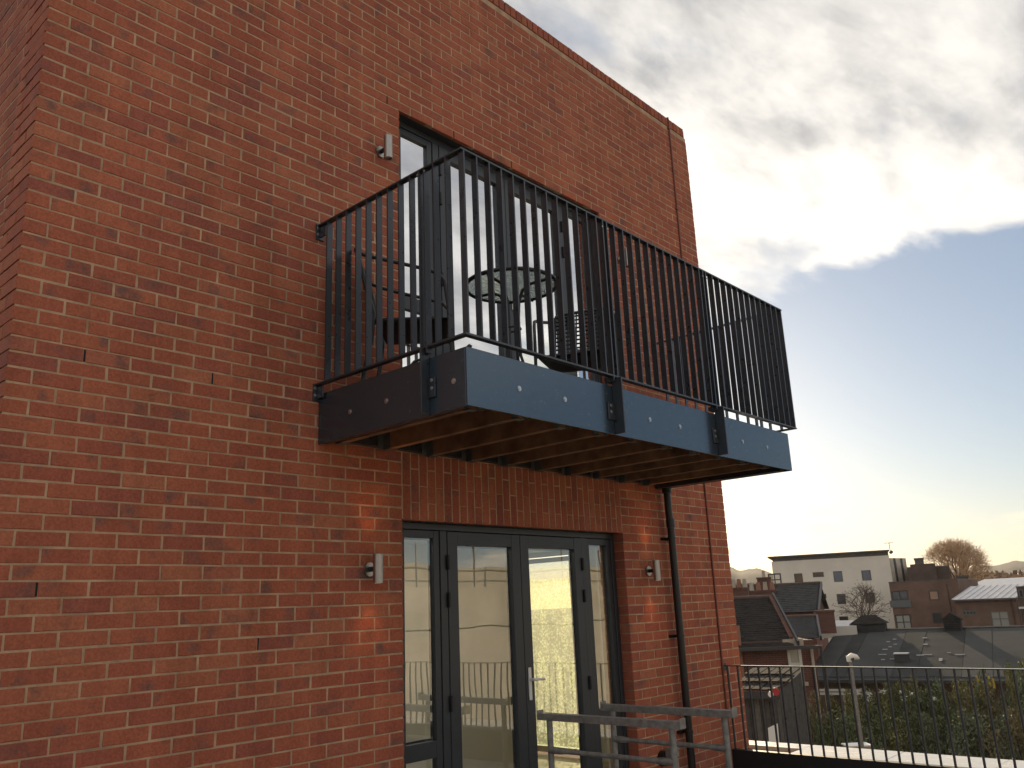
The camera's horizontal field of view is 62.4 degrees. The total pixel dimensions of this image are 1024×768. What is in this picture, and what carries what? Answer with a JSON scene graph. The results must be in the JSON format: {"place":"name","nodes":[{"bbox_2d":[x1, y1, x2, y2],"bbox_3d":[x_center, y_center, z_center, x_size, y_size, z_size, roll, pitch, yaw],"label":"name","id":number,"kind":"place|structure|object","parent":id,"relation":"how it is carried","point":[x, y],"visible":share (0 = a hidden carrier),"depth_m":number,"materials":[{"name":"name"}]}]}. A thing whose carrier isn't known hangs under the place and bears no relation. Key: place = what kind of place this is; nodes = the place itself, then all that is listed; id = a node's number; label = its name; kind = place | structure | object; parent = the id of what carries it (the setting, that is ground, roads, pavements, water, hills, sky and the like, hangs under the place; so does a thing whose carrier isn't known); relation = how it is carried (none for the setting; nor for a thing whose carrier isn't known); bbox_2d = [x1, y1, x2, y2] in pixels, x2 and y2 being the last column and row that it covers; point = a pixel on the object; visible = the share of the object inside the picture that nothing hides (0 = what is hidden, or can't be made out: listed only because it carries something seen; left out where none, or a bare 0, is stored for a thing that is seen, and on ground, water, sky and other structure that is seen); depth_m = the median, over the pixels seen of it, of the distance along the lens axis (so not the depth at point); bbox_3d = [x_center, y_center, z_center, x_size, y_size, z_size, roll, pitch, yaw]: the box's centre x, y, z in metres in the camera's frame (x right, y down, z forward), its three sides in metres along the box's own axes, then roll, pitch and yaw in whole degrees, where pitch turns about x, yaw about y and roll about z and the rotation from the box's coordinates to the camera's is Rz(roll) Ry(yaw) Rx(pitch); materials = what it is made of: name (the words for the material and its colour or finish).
{"place":"outdoors","nodes":[
{"label":"outdoors","id":0,"kind":"place"},
{"bbox_2d":[537,709,685,767],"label":"railing","id":1,"kind":"object","parent":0,"point":[671,726],"visible":1,"depth_m":5.38,"materials":[{"name":"metal"}]},
{"bbox_2d":[600,701,737,767],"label":"trestle","id":2,"kind":"object","parent":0,"point":[724,715],"visible":1,"depth_m":5.75,"materials":[{"name":"metal"}]},
{"bbox_2d":[730,567,771,583],"bbox_3d":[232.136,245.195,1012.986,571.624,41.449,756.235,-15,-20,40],"label":"hill","id":3,"kind":"structure","parent":0,"point":[750,575],"depth_m":785.02,"materials":[{"name":"beige"}]},
{"bbox_2d":[503,0,1023,609],"label":"sky","id":4,"kind":"structure","parent":0,"point":[856,167],"materials":[{"name":"blue"}]},
{"bbox_2d":[531,608,1022,757],"bbox_3d":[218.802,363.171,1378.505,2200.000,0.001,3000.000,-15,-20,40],"label":"ground","id":5,"kind":"structure","parent":0,"point":[551,702],"depth_m":87.67,"materials":[{"name":"soil"}]},
{"bbox_2d":[0,0,748,767],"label":"brick building","id":6,"kind":"structure","parent":5,"relation":"on","point":[198,526],"depth_m":5.10,"materials":[{"name":"red brick"}]},
{"bbox_2d":[363,554,382,582],"bbox_3d":[-0.851,1.147,5.247,0.125,0.176,0.086,-15,-20,40],"label":"wall lamp","id":7,"kind":"object","parent":6,"relation":"attached to","point":[374,569],"visible":1,"depth_m":5.21,"materials":[{"name":"silver metal"}]},
{"bbox_2d":[375,134,392,160],"bbox_3d":[-0.909,-1.686,6.072,0.125,0.176,0.086,-15,-20,40],"label":"wall lamp","id":8,"kind":"object","parent":6,"relation":"attached to","point":[386,151],"visible":1,"depth_m":6.04,"materials":[{"name":"silver metal"}]},
{"bbox_2d":[398,127,434,367],"bbox_3d":[-0.737,-0.847,6.307,0.052,2.264,0.369,-15,-20,40],"label":"side window","id":9,"kind":"structure","parent":6,"relation":"in","point":[414,151],"depth_m":6.45,"materials":[{"name":"glass"}]},
{"bbox_2d":[402,529,442,767],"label":"side window","id":10,"kind":"structure","parent":6,"relation":"in","point":[431,748],"depth_m":5.66,"materials":[{"name":"paint"}]},
{"bbox_2d":[438,146,511,358],"bbox_3d":[-0.300,-0.750,6.749,0.083,2.260,0.779,-15,-20,40],"label":"door","id":11,"kind":"structure","parent":6,"relation":"in","point":[458,316],"depth_m":6.80,"materials":[{"name":"paint"}]},
{"bbox_2d":[446,531,528,767],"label":"door","id":12,"kind":"structure","parent":6,"relation":"in","point":[455,540],"depth_m":6.13,"materials":[{"name":"paint"}]},
{"bbox_2d":[504,178,569,373],"bbox_3d":[0.242,-0.627,7.301,0.123,2.260,0.780,-15,-20,40],"label":"door","id":13,"kind":"structure","parent":6,"relation":"in","point":[527,358],"depth_m":7.41,"materials":[{"name":"paint"}]},
{"bbox_2d":[529,556,578,751],"bbox_3d":[0.501,3.089,9.734,1.150,2.140,0.070,-15,-20,40],"label":"curtain","id":14,"kind":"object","parent":6,"relation":"in","point":[540,747],"depth_m":9.76,"materials":[{"name":"white fabric"}]},
{"bbox_2d":[312,147,796,489],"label":"balcony","id":15,"kind":"structure","parent":6,"relation":"attached to","point":[468,404],"depth_m":5.30,"materials":[{"name":"black metal"}]},
{"bbox_2d":[354,248,454,380],"bbox_3d":[-0.668,-0.373,5.403,0.640,0.934,0.569,-2,-15,-2],"label":"bistro chair","id":16,"kind":"object","parent":15,"relation":"on","point":[407,332],"visible":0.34,"depth_m":5.24,"materials":[{"name":"black metal"}]},
{"bbox_2d":[468,266,555,361],"bbox_3d":[0.008,-0.293,5.490,0.628,0.759,0.628,-15,-20,40],"label":"bistro table","id":17,"kind":"object","parent":15,"relation":"on","point":[471,282],"visible":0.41,"depth_m":5.50,"materials":[{"name":"black"}]},
{"bbox_2d":[533,308,619,384],"bbox_3d":[0.490,-0.201,6.238,0.569,0.934,0.640,-7,-16,17],"label":"bistro chair","id":18,"kind":"object","parent":15,"relation":"on","point":[555,366],"visible":0.33,"depth_m":6.33,"materials":[{"name":"black metal"}]},
{"bbox_2d":[519,535,593,767],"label":"door","id":19,"kind":"structure","parent":6,"relation":"in","point":[583,681],"depth_m":6.68,"materials":[{"name":"paint"}]},
{"bbox_2d":[568,211,597,381],"bbox_3d":[0.633,-0.518,7.772,0.052,2.264,0.354,-15,-20,40],"label":"side window","id":20,"kind":"structure","parent":6,"relation":"in","point":[583,374],"depth_m":7.89,"materials":[{"name":"glass"}]},
{"bbox_2d":[585,538,624,767],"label":"side window","id":21,"kind":"structure","parent":6,"relation":"in","point":[604,544],"depth_m":7.11,"materials":[{"name":"paint"}]},
{"bbox_2d":[617,248,627,267],"bbox_3d":[1.098,-1.215,8.223,0.125,0.176,0.086,-15,-20,40],"label":"wall lamp","id":22,"kind":"object","parent":6,"relation":"attached to","point":[626,259],"visible":0.31,"depth_m":8.19,"materials":[{"name":"silver metal"}]},
{"bbox_2d":[645,560,660,580],"bbox_3d":[1.255,1.654,7.500,0.125,0.176,0.086,-15,-20,40],"label":"wall lamp","id":23,"kind":"object","parent":6,"relation":"attached to","point":[655,570],"visible":1,"depth_m":7.47,"materials":[{"name":"silver metal"}]},
{"bbox_2d":[657,747,678,766],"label":"outdoor socket","id":24,"kind":"object","parent":6,"relation":"attached to","point":[665,753],"visible":0.52,"depth_m":7.09,"materials":[{"name":"black plastic"}]},
{"bbox_2d":[660,488,695,767],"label":"downpipe","id":25,"kind":"object","parent":6,"relation":"attached to","point":[679,634],"visible":0.95,"depth_m":7.58,"materials":[{"name":"black plastic"}]},
{"bbox_2d":[667,117,733,767],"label":"lightning conductor","id":26,"kind":"object","parent":6,"relation":"attached to","point":[710,547],"visible":0.55,"depth_m":8.40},
{"bbox_2d":[768,723,778,741],"bbox_3d":[6.876,10.577,21.829,0.290,3.386,0.280,-13,-18,33],"label":"white board","id":27,"kind":"object","parent":5,"relation":"on","point":[771,733],"visible":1,"depth_m":22.27,"materials":[{"name":"white"}]},
{"bbox_2d":[768,688,781,742],"bbox_3d":[7.051,10.156,21.995,0.305,4.270,0.100,-10,-16,25],"label":"round sign","id":28,"kind":"object","parent":5,"relation":"on","point":[776,692],"visible":0.77,"depth_m":22.42,"materials":[{"name":"red metal"}]},
{"bbox_2d":[742,667,809,744],"bbox_3d":[7.332,10.449,23.729,1.582,4.570,2.360,-13,-18,33],"label":"lean to shed","id":29,"kind":"object","parent":5,"relation":"on","point":[789,707],"visible":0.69,"depth_m":23.48,"materials":[{"name":"stone"}]},
{"bbox_2d":[733,592,830,744],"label":"slate roofed house","id":30,"kind":"structure","parent":5,"relation":"on","point":[767,635],"depth_m":31.13,"materials":[{"name":"grey brick"}]},
{"bbox_2d":[732,579,748,595],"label":"chimney","id":31,"kind":"object","parent":30,"relation":"on","point":[742,589],"visible":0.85,"depth_m":51.48,"materials":[{"name":"red brick"}]},
{"bbox_2d":[782,639,808,685],"bbox_3d":[10.341,10.154,30.880,0.738,1.622,0.240,-4,-15,6],"label":"window","id":32,"kind":"structure","parent":30,"relation":"in","point":[794,656],"depth_m":30.93,"materials":[{"name":"beige"}]},
{"bbox_2d":[787,614,821,664],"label":"slate outhouse","id":33,"kind":"structure","parent":5,"relation":"on","point":[804,626],"depth_m":44.02,"materials":[{"name":"grey stone"}]},
{"bbox_2d":[809,715,828,745],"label":"shrub","id":34,"kind":"object","parent":5,"relation":"on","point":[817,733],"visible":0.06,"depth_m":26.44,"materials":[{"name":"green plant"}]},
{"bbox_2d":[805,689,833,744],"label":"shrub","id":35,"kind":"object","parent":5,"relation":"on","point":[813,711],"visible":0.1,"depth_m":28.60,"materials":[{"name":"green plant"}]},
{"bbox_2d":[767,550,895,641],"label":"apartment block","id":36,"kind":"structure","parent":5,"relation":"on","point":[838,574],"depth_m":90.79,"materials":[{"name":"grey paint"}]},
{"bbox_2d":[768,573,781,582],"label":"bay window","id":37,"kind":"structure","parent":36,"relation":"in","point":[769,575],"depth_m":93.30,"materials":[{"name":"grey"}]},
{"bbox_2d":[794,573,802,581],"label":"window","id":38,"kind":"structure","parent":36,"relation":"in","point":[798,577],"depth_m":92.49,"materials":[{"name":"grey"}]},
{"bbox_2d":[813,572,823,576],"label":"window","id":39,"kind":"structure","parent":36,"relation":"in","point":[815,574],"depth_m":91.86,"materials":[{"name":"grey"}]},
{"bbox_2d":[833,571,842,581],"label":"window","id":40,"kind":"structure","parent":36,"relation":"in","point":[838,577],"depth_m":91.14,"materials":[{"name":"grey"}]},
{"bbox_2d":[837,594,845,603],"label":"window","id":41,"kind":"structure","parent":36,"relation":"in","point":[840,601],"depth_m":90.54,"materials":[{"name":"grey glass"}]},
{"bbox_2d":[839,616,847,620],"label":"window","id":42,"kind":"structure","parent":36,"relation":"in","point":[840,617],"depth_m":90.04,"materials":[{"name":"grey glass"}]},
{"bbox_2d":[861,570,871,580],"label":"window","id":43,"kind":"structure","parent":36,"relation":"in","point":[866,574],"depth_m":90.21,"materials":[{"name":"grey"}]},
{"bbox_2d":[865,592,875,602],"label":"window","id":44,"kind":"structure","parent":36,"relation":"in","point":[873,592],"depth_m":89.60,"materials":[{"name":"grey glass"}]},
{"bbox_2d":[807,707,861,746],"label":"shrub","id":45,"kind":"object","parent":5,"relation":"on","point":[852,728],"visible":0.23,"depth_m":27.47,"materials":[{"name":"green plant"}]},
{"bbox_2d":[819,688,863,713],"bbox_3d":[15.108,15.372,39.272,2.445,2.380,0.110,-10,-16,25],"label":"white fence","id":46,"kind":"object","parent":5,"relation":"on","point":[837,693],"visible":0.32,"depth_m":39.41,"materials":[{"name":"beige"}]},
{"bbox_2d":[813,712,886,749],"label":"shrub","id":47,"kind":"object","parent":5,"relation":"on","point":[848,730],"visible":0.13,"depth_m":29.18,"materials":[{"name":"green plant"}]},
{"bbox_2d":[826,690,876,728],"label":"shrub","id":48,"kind":"object","parent":5,"relation":"on","point":[834,705],"visible":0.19,"depth_m":34.09,"materials":[{"name":"green plant"}]},
{"bbox_2d":[846,653,863,748],"bbox_3d":[8.537,9.167,20.302,0.323,5.189,0.174,-2,-15,0],"label":"lamp post","id":49,"kind":"object","parent":5,"relation":"on","point":[850,657],"visible":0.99,"depth_m":20.70,"materials":[{"name":"metal"}]},
{"bbox_2d":[841,742,870,748],"bbox_3d":[8.583,10.351,20.522,0.620,3.012,0.460,-2,-15,0],"label":"equipment box","id":50,"kind":"object","parent":5,"relation":"on","point":[855,745],"visible":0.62,"depth_m":20.73,"materials":[{"name":"metal"}]},
{"bbox_2d":[833,579,890,619],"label":"tree","id":51,"kind":"object","parent":5,"relation":"on","point":[860,593],"visible":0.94,"depth_m":64.27,"materials":[{"name":"brown plant"}]},
{"bbox_2d":[824,706,914,751],"bbox_3d":[13.210,13.162,31.155,3.091,2.700,2.554,-14,-19,38],"label":"shrub","id":52,"kind":"object","parent":5,"relation":"on","point":[875,714],"visible":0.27,"depth_m":30.52,"materials":[{"name":"green plant"}]},
{"bbox_2d":[844,687,896,732],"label":"shrub","id":53,"kind":"object","parent":5,"relation":"on","point":[885,704],"visible":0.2,"depth_m":35.16,"materials":[{"name":"green plant"}]},
{"bbox_2d":[732,740,1023,767],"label":"terrace parapet","id":54,"kind":"structure","parent":5,"relation":"on","point":[761,757],"depth_m":7.44,"materials":[{"name":"white"}]},
{"bbox_2d":[723,663,1023,767],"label":"terrace railing","id":55,"kind":"object","parent":54,"relation":"on","point":[726,667],"visible":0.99,"depth_m":7.14,"materials":[{"name":"black metal"}]},
{"bbox_2d":[736,570,1023,584],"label":"autumn treeline","id":56,"kind":"object","parent":5,"relation":"on","point":[1005,574],"visible":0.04,"depth_m":169.33,"materials":[{"name":"brown plant"}]},
{"bbox_2d":[845,717,918,752],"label":"shrub","id":57,"kind":"object","parent":5,"relation":"on","point":[900,735],"visible":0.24,"depth_m":30.23,"materials":[{"name":"green plant"}]},
{"bbox_2d":[859,680,930,749],"bbox_3d":[15.787,13.748,34.551,2.311,3.107,3.253,-12,-17,31],"label":"shrub","id":58,"kind":"object","parent":5,"relation":"on","point":[898,709],"visible":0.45,"depth_m":34.51,"materials":[{"name":"green plant"}]},
{"bbox_2d":[856,689,935,701],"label":"white flowers","id":59,"kind":"object","parent":58,"relation":"attached to","point":[912,693],"visible":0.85,"depth_m":33.52,"materials":[{"name":"white plant"}]},
{"bbox_2d":[889,558,908,581],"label":"stair block","id":60,"kind":"structure","parent":5,"relation":"on","point":[899,571],"depth_m":91.30,"materials":[{"name":"grey"}]},
{"bbox_2d":[881,673,930,720],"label":"shrub","id":61,"kind":"object","parent":5,"relation":"on","point":[910,687],"visible":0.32,"depth_m":36.25,"materials":[{"name":"green plant"}]},
{"bbox_2d":[870,711,956,754],"bbox_3d":[14.725,13.110,30.698,2.503,2.437,3.524,-13,-18,35],"label":"shrub","id":62,"kind":"object","parent":5,"relation":"on","point":[916,742],"visible":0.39,"depth_m":30.39,"materials":[{"name":"green plant"}]},
{"bbox_2d":[816,625,1023,746],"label":"grey roofed hall","id":63,"kind":"structure","parent":5,"relation":"on","point":[973,646],"depth_m":41.50,"materials":[{"name":"grey"}]},
{"bbox_2d":[815,610,836,633],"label":"chimney","id":64,"kind":"object","parent":63,"relation":"on","point":[827,623],"visible":0.89,"depth_m":46.87,"materials":[{"name":"red brick"}]},
{"bbox_2d":[817,620,857,637],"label":"building","id":65,"kind":"structure","parent":63,"relation":"on","point":[844,627],"depth_m":47.83,"materials":[{"name":"beige"}]},
{"bbox_2d":[850,615,889,631],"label":"roof vent","id":66,"kind":"object","parent":63,"relation":"on","point":[868,623],"visible":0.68,"depth_m":47.79,"materials":[{"name":"black metal"}]},
{"bbox_2d":[893,652,908,662],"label":"roof hatch","id":67,"kind":"object","parent":63,"relation":"on","point":[901,656],"visible":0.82,"depth_m":40.91,"materials":[{"name":"metal"}]},
{"bbox_2d":[939,612,963,630],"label":"roof vent","id":68,"kind":"object","parent":63,"relation":"on","point":[952,621],"visible":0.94,"depth_m":45.51,"materials":[{"name":"black metal"}]},
{"bbox_2d":[907,558,937,580],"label":"brick tower","id":69,"kind":"structure","parent":5,"relation":"on","point":[919,569],"depth_m":87.42,"materials":[{"name":"brown brick"}]},
{"bbox_2d":[892,683,955,748],"bbox_3d":[16.968,13.700,34.305,1.922,2.974,3.237,4,-16,-22],"label":"shrub","id":70,"kind":"object","parent":5,"relation":"on","point":[926,699],"visible":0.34,"depth_m":34.37,"materials":[{"name":"green plant"}]},
{"bbox_2d":[888,579,977,627],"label":"brown flats","id":71,"kind":"structure","parent":5,"relation":"on","point":[921,603],"depth_m":74.96,"materials":[{"name":"brick"}]},
{"bbox_2d":[891,590,908,600],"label":"window","id":72,"kind":"structure","parent":71,"relation":"in","point":[896,595],"depth_m":76.10,"materials":[{"name":"grey glass"}]},
{"bbox_2d":[895,614,911,627],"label":"window","id":73,"kind":"structure","parent":71,"relation":"in","point":[902,620],"depth_m":75.55,"materials":[{"name":"grey glass"}]},
{"bbox_2d":[928,590,939,599],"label":"window","id":74,"kind":"structure","parent":71,"relation":"in","point":[933,595],"depth_m":74.54,"materials":[{"name":"grey"}]},
{"bbox_2d":[932,612,942,622],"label":"window","id":75,"kind":"structure","parent":71,"relation":"in","point":[937,616],"depth_m":74.04,"materials":[{"name":"grey"}]},
{"bbox_2d":[936,565,950,579],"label":"brick stack","id":76,"kind":"object","parent":5,"relation":"on","point":[943,572],"visible":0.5,"depth_m":87.39,"materials":[{"name":"brown brick"}]},
{"bbox_2d":[919,678,971,754],"bbox_3d":[17.833,13.737,34.792,2.527,3.082,1.892,-11,-17,28],"label":"shrub","id":77,"kind":"object","parent":5,"relation":"on","point":[937,682],"visible":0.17,"depth_m":35.16,"materials":[{"name":"green plant"}]},
{"bbox_2d":[909,711,988,755],"bbox_3d":[15.608,12.948,30.137,2.531,2.419,2.644,-11,-17,28],"label":"shrub","id":78,"kind":"object","parent":5,"relation":"on","point":[945,736],"visible":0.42,"depth_m":30.19,"materials":[{"name":"green plant"}]},
{"bbox_2d":[916,530,994,581],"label":"bare tree","id":79,"kind":"object","parent":5,"relation":"on","point":[964,556],"visible":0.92,"depth_m":112.34,"materials":[{"name":"brown plant"}]},
{"bbox_2d":[935,712,987,757],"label":"shrub","id":80,"kind":"object","parent":5,"relation":"on","point":[939,718],"visible":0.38,"depth_m":29.94,"materials":[{"name":"green plant"}]},
{"bbox_2d":[932,672,990,722],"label":"shrub","id":81,"kind":"object","parent":5,"relation":"on","point":[954,693],"visible":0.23,"depth_m":34.33,"materials":[{"name":"green plant"}]},
{"bbox_2d":[955,575,968,578],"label":"brick chimney","id":82,"kind":"object","parent":5,"relation":"on","point":[962,577],"visible":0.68,"depth_m":79.60,"materials":[{"name":"brown brick"}]},
{"bbox_2d":[941,697,1004,758],"bbox_3d":[17.317,13.156,31.631,2.126,2.620,1.925,-7,-15,15],"label":"shrub","id":83,"kind":"object","parent":5,"relation":"on","point":[949,707],"visible":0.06,"depth_m":31.85,"materials":[{"name":"green plant"}]},
{"bbox_2d":[947,708,1023,759],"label":"shrub","id":84,"kind":"object","parent":5,"relation":"on","point":[971,726],"visible":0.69,"depth_m":28.95,"materials":[{"name":"green plant"}]},
{"bbox_2d":[957,682,1014,758],"bbox_3d":[18.136,12.670,31.301,3.253,3.331,2.311,-6,-15,12],"label":"shrub","id":85,"kind":"object","parent":5,"relation":"on","point":[969,702],"visible":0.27,"depth_m":31.44,"materials":[{"name":"green plant"}]},
{"bbox_2d":[976,676,997,706],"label":"shrub","id":86,"kind":"object","parent":5,"relation":"on","point":[989,683],"visible":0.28,"depth_m":33.45,"materials":[{"name":"yellow plant"}]},
{"bbox_2d":[950,584,1023,626],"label":"brown wing","id":87,"kind":"structure","parent":5,"relation":"on","point":[993,605],"depth_m":67.82,"materials":[{"name":"brown brick"}]},
{"bbox_2d":[962,610,976,614],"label":"window","id":88,"kind":"structure","parent":87,"relation":"in","point":[973,612],"depth_m":68.26,"materials":[{"name":"grey glass"}]},
{"bbox_2d":[990,611,1009,625],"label":"window","id":89,"kind":"structure","parent":87,"relation":"in","point":[999,618],"depth_m":66.83,"materials":[{"name":"grey glass"}]},
{"bbox_2d":[974,660,1023,747],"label":"shrub","id":90,"kind":"object","parent":5,"relation":"on","point":[1020,683],"visible":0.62,"depth_m":30.75,"materials":[{"name":"green plant"}]},
{"bbox_2d":[978,577,1023,585],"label":"zinc roofed block","id":91,"kind":"structure","parent":5,"relation":"on","point":[1002,581],"depth_m":83.20,"materials":[{"name":"metal"}]},
{"bbox_2d":[982,706,1023,760],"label":"shrub","id":92,"kind":"object","parent":5,"relation":"on","point":[1016,731],"visible":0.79,"depth_m":28.21,"materials":[{"name":"green plant"}]},
{"bbox_2d":[1003,658,1023,750],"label":"shrub","id":93,"kind":"object","parent":5,"relation":"on","point":[1009,676],"visible":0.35,"depth_m":31.32,"materials":[{"name":"green plant"}]},
{"bbox_2d":[1016,586,1023,624],"bbox_3d":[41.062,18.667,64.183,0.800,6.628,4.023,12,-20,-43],"label":"dark brick house","id":94,"kind":"structure","parent":5,"relation":"on","point":[1020,591],"depth_m":66.08,"materials":[{"name":"brown brick"}]},
{"bbox_2d":[1018,589,1023,597],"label":"window","id":95,"kind":"structure","parent":94,"relation":"in","point":[1021,595],"depth_m":66.17,"materials":[{"name":"grey glass"}]},
{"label":"terraced house","id":96,"kind":"object","parent":5,"relation":"on","visible":0},
{"bbox_2d":[756,571,771,589],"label":"chimney","id":97,"kind":"object","parent":96,"relation":"on","point":[762,579],"visible":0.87,"depth_m":65.20,"materials":[{"name":"red brick"}]},
{"bbox_2d":[774,581,828,660],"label":"slate gabled house","id":98,"kind":"structure","parent":0,"point":[798,598],"depth_m":52.52,"materials":[{"name":"grey stone"}]},
{"bbox_2d":[749,582,776,594],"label":"chimney","id":99,"kind":"object","parent":98,"relation":"on","point":[759,591],"visible":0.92,"depth_m":53.99,"materials":[{"name":"red brick"}]},
{"bbox_2d":[907,561,1023,573],"bbox_3d":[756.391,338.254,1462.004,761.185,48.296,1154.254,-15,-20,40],"label":"hill","id":100,"kind":"structure","parent":0,"point":[1009,567],"depth_m":1177.39,"materials":[{"name":"brown plant"}]}
]}

